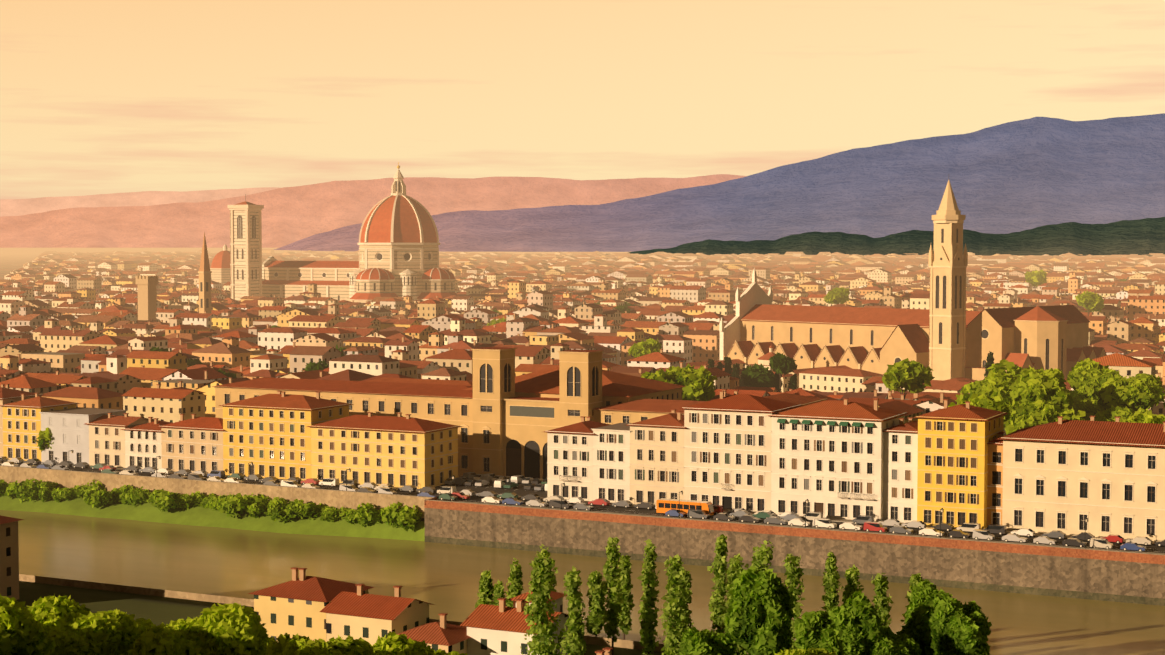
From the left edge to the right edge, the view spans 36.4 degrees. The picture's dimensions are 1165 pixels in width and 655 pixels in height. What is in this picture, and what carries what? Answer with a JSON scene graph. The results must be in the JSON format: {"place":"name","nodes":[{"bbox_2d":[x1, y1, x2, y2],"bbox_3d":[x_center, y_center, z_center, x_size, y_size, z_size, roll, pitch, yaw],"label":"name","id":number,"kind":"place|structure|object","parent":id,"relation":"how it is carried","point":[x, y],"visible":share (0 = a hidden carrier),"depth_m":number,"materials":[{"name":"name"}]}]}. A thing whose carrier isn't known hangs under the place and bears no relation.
{"place":"outdoors","nodes":[
{"label":"outdoors","id":0,"kind":"place"},
{"bbox_2d":[0,187,278,216],"bbox_3d":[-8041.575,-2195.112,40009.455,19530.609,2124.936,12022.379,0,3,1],"label":"pale mountain","id":1,"kind":"structure","parent":0,"point":[14,207],"depth_m":40270.31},
{"bbox_2d":[0,515,612,654],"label":"houses","id":2,"kind":"structure","parent":0,"point":[314,608],"depth_m":249.25,"materials":[{"name":"paint"}]},
{"bbox_2d":[0,248,628,491],"bbox_3d":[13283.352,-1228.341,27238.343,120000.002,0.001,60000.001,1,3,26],"label":"city plateau ground","id":3,"kind":"structure","parent":0,"point":[11,259],"depth_m":13087.73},
{"bbox_2d":[135,231,230,319],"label":"towers","id":4,"kind":"structure","parent":3,"relation":"on","point":[218,271],"depth_m":972.29,"materials":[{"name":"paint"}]},
{"bbox_2d":[212,347,828,478],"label":"library building","id":5,"kind":"structure","parent":3,"relation":"on","point":[500,413],"depth_m":425.10,"materials":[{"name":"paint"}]},
{"bbox_2d":[0,249,1164,434],"bbox_3d":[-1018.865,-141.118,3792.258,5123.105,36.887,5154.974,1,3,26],"label":"city buildings","id":6,"kind":"structure","parent":3,"relation":"on","point":[73,328],"depth_m":923.99,"materials":[{"name":"paint"}]},
{"bbox_2d":[0,384,1164,540],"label":"riverfront buildings","id":7,"kind":"structure","parent":3,"relation":"on","point":[961,464],"depth_m":370.56,"materials":[{"name":"paint"}]},
{"bbox_2d":[0,269,1164,531],"bbox_3d":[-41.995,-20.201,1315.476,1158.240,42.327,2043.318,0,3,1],"label":"trees","id":8,"kind":"object","parent":3,"relation":"on","point":[1026,397],"visible":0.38,"depth_m":420.09,"materials":[{"name":"green plant"}]},
{"bbox_2d":[686,180,1106,392],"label":"church","id":9,"kind":"structure","parent":3,"relation":"on","point":[949,339],"depth_m":646.01,"materials":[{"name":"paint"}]},
{"bbox_2d":[629,217,1164,255],"bbox_3d":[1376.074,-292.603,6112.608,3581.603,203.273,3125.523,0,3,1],"label":"wooded foothills","id":10,"kind":"structure","parent":3,"relation":"on","point":[1145,236],"depth_m":5985.78,"materials":[{"name":"green plant"}]},
{"bbox_2d":[16,581,665,654],"bbox_3d":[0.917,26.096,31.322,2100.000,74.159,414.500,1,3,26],"label":"hillside terrain","id":11,"kind":"structure","parent":0,"point":[157,610],"depth_m":291.81,"materials":[{"name":"green plant"}]},
{"bbox_2d":[9,559,881,654],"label":"tree trunks and limbs","id":12,"kind":"object","parent":11,"relation":"on","point":[623,632],"depth_m":254.12,"materials":[{"name":"brown plant"}]},
{"bbox_2d":[0,566,991,654],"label":"trees","id":13,"kind":"object","parent":12,"relation":"on","point":[759,615],"visible":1,"depth_m":134.55,"materials":[{"name":"green plant"}]},
{"bbox_2d":[474,534,923,654],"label":"trees","id":14,"kind":"object","parent":11,"relation":"on","point":[620,605],"visible":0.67,"depth_m":242.58,"materials":[{"name":"green plant"}]},
{"bbox_2d":[227,162,458,302],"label":"cathedral","id":15,"kind":"structure","parent":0,"point":[398,243],"depth_m":1278.41,"materials":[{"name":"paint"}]},
{"bbox_2d":[0,174,745,247],"bbox_3d":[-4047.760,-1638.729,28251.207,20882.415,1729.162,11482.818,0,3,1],"label":"distant hills","id":16,"kind":"structure","parent":0,"point":[289,215],"depth_m":28728.69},
{"bbox_2d":[19,574,747,653],"bbox_3d":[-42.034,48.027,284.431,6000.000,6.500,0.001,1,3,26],"label":"embankment wall","id":17,"kind":"structure","parent":0,"point":[620,643],"depth_m":297.02,"materials":[{"name":"stone"}]},
{"bbox_2d":[0,510,1164,654],"bbox_3d":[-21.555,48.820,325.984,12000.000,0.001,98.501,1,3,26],"label":"river water","id":18,"kind":"structure","parent":0,"point":[241,563],"depth_m":344.25,"materials":[{"name":"brown liquid"}]},
{"bbox_2d":[0,459,1164,605],"bbox_3d":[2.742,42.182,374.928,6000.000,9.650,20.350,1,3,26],"label":"embankment wall","id":19,"kind":"structure","parent":0,"point":[1114,573],"depth_m":350.12,"materials":[{"name":"stone"}]},
{"bbox_2d":[0,493,424,540],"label":"bank grass","id":20,"kind":"structure","parent":19,"relation":"on","point":[192,515],"depth_m":404.49,"materials":[{"name":"green plant"}]},
{"bbox_2d":[435,476,546,497],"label":"library piazza paving","id":21,"kind":"structure","parent":19,"relation":"on","point":[519,490],"depth_m":404.60,"materials":[{"name":"grey stone"}]},
{"bbox_2d":[71,450,1087,547],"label":"lungarno street lamps","id":22,"kind":"object","parent":19,"relation":"on","point":[681,493],"visible":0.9,"depth_m":373.45,"materials":[{"name":"grey metal"}]},
{"bbox_2d":[0,456,1164,551],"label":"parked cars","id":23,"kind":"object","parent":19,"relation":"on","point":[742,514],"visible":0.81,"depth_m":378.91,"materials":[{"name":"paint"}]},
{"bbox_2d":[656,498,713,515],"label":"bus","id":24,"kind":"object","parent":19,"relation":"on","point":[663,505],"visible":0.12,"depth_m":365.81,"materials":[{"name":"paint"}]},
{"bbox_2d":[0,0,1164,199],"label":"sky","id":25,"kind":"structure","parent":0,"point":[97,96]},
{"bbox_2d":[273,113,1164,251],"bbox_3d":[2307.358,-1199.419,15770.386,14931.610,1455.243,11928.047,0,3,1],"label":"mountain","id":26,"kind":"structure","parent":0,"point":[1018,175],"depth_m":15022.54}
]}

